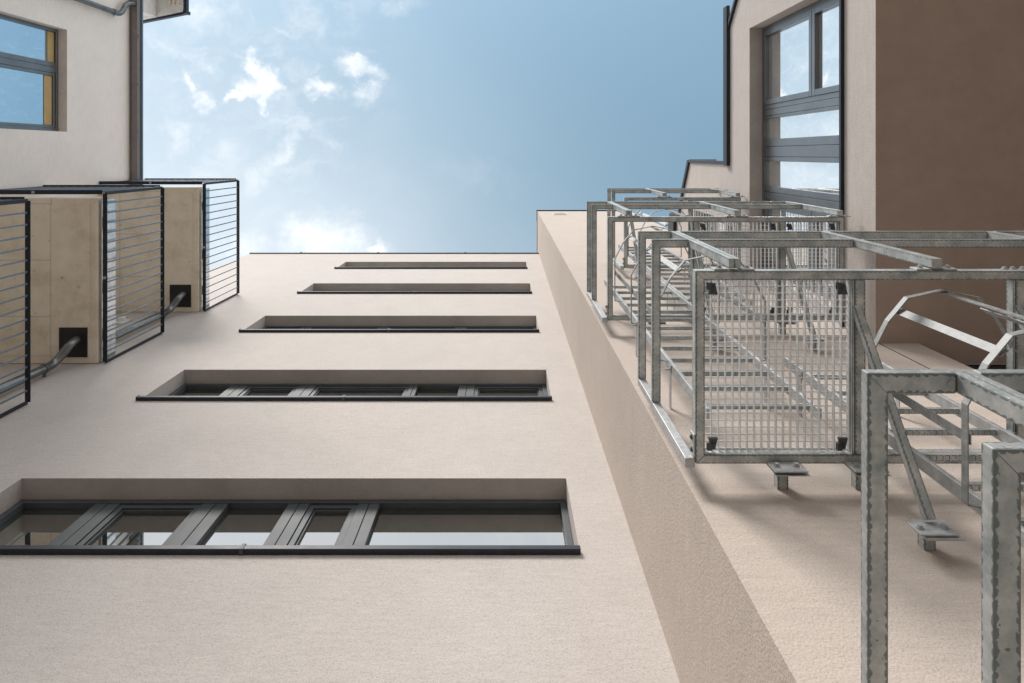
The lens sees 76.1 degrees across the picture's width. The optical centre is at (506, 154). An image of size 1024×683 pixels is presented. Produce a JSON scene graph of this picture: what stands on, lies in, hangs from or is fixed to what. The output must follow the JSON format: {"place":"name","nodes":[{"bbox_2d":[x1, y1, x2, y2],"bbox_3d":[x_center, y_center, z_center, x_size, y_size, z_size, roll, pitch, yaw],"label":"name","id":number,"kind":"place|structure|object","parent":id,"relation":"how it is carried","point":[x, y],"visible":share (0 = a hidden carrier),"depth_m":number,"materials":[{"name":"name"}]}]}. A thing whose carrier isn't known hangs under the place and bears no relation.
{"place":"outdoors","nodes":[
{"label":"outdoors","id":0,"kind":"place"},
{"bbox_2d":[0,0,239,417],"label":"balcony building","id":1,"kind":"structure","parent":0,"point":[97,231],"depth_m":10.72,"materials":[{"name":"paint"}]},
{"bbox_2d":[0,14,57,130],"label":"window","id":2,"kind":"structure","parent":1,"relation":"in","point":[28,50],"depth_m":10.50,"materials":[{"name":"grey metal"}]},
{"bbox_2d":[143,0,733,268],"label":"sky","id":3,"kind":"structure","parent":0,"point":[342,125],"materials":[{"name":"blue"}]},
{"bbox_2d":[0,210,1023,682],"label":"apartment building","id":4,"kind":"structure","parent":0,"point":[374,468],"depth_m":5.27,"materials":[{"name":"paint"}]},
{"bbox_2d":[0,499,580,554],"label":"window","id":5,"kind":"structure","parent":4,"relation":"in","point":[30,526],"depth_m":5.49,"materials":[{"name":"metal"}]},
{"bbox_2d":[136,384,551,400],"bbox_3d":[-1.911,3.007,8.248,4.901,1.124,0.315,0,-90,0],"label":"window","id":6,"kind":"structure","parent":4,"relation":"in","point":[187,392],"depth_m":8.60,"materials":[{"name":"metal"}]},
{"bbox_2d":[239,326,538,332],"bbox_3d":[-1.911,3.007,11.207,4.901,1.121,0.315,0,-90,0],"label":"window","id":7,"kind":"structure","parent":4,"relation":"in","point":[388,329],"depth_m":10.67,"materials":[{"name":"metal"}]},
{"bbox_2d":[297,291,531,293],"bbox_3d":[-1.912,2.969,13.643,4.901,0.074,0.236,0,-90,0],"label":"window","id":8,"kind":"structure","parent":4,"relation":"in","point":[298,292],"depth_m":13.61,"materials":[{"name":"metal"}]},
{"bbox_2d":[334,267,527,268],"bbox_3d":[-1.912,2.969,16.603,4.901,0.074,0.236,0,-90,0],"label":"window","id":9,"kind":"structure","parent":4,"relation":"in","point":[334,267],"depth_m":16.57,"materials":[{"name":"metal"}]},
{"bbox_2d":[607,188,744,278],"bbox_3d":[2.494,1.136,9.525,1.768,1.850,1.194,0,-90,0],"label":"landing","id":10,"kind":"object","parent":4,"relation":"attached to","point":[659,192],"visible":0.62,"depth_m":9.24,"materials":[{"name":"metal"}]},
{"bbox_2d":[618,209,752,311],"bbox_3d":[2.100,1.218,8.410,0.756,3.980,1.031,0,-90,0],"label":"ladder","id":11,"kind":"object","parent":4,"relation":"attached to","point":[674,256],"visible":0.38,"depth_m":8.22,"materials":[{"name":"metal"}]},
{"bbox_2d":[604,226,821,418],"bbox_3d":[1.445,1.218,5.580,0.756,3.840,1.031,0,-90,0],"label":"ladder","id":12,"kind":"object","parent":4,"relation":"attached to","point":[677,373],"visible":0.6,"depth_m":4.89,"materials":[{"name":"metal"}]},
{"bbox_2d":[587,201,850,348],"bbox_3d":[2.129,1.136,6.615,2.404,1.850,1.194,0,-90,0],"label":"landing","id":13,"kind":"object","parent":4,"relation":"attached to","point":[729,208],"visible":0.69,"depth_m":6.35,"materials":[{"name":"metal"}]},
{"bbox_2d":[638,231,1023,549],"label":"landing","id":14,"kind":"object","parent":4,"relation":"attached to","point":[783,463],"visible":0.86,"depth_m":3.43,"materials":[{"name":"metal"}]},
{"bbox_2d":[784,289,1023,547],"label":"ladder","id":15,"kind":"object","parent":4,"relation":"attached to","point":[964,489],"visible":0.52,"depth_m":3.13,"materials":[{"name":"metal"}]},
{"bbox_2d":[861,369,1023,682],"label":"landing","id":16,"kind":"object","parent":4,"relation":"attached to","point":[999,392],"visible":1,"depth_m":1.63,"materials":[{"name":"metal"}]},
{"bbox_2d":[668,0,1023,368],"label":"bay building","id":17,"kind":"structure","parent":0,"point":[886,115],"depth_m":6.00,"materials":[{"name":"paint"}]},
{"bbox_2d":[704,213,734,255],"bbox_3d":[3.496,1.300,10.687,0.282,2.223,0.640,0,-90,0],"label":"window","id":18,"kind":"structure","parent":17,"relation":"in","point":[704,213],"depth_m":10.88,"materials":[{"name":"grey metal"}]},
{"bbox_2d":[762,0,843,326],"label":"window","id":19,"kind":"structure","parent":17,"relation":"in","point":[803,51],"depth_m":7.87,"materials":[{"name":"grey metal"}]}
]}

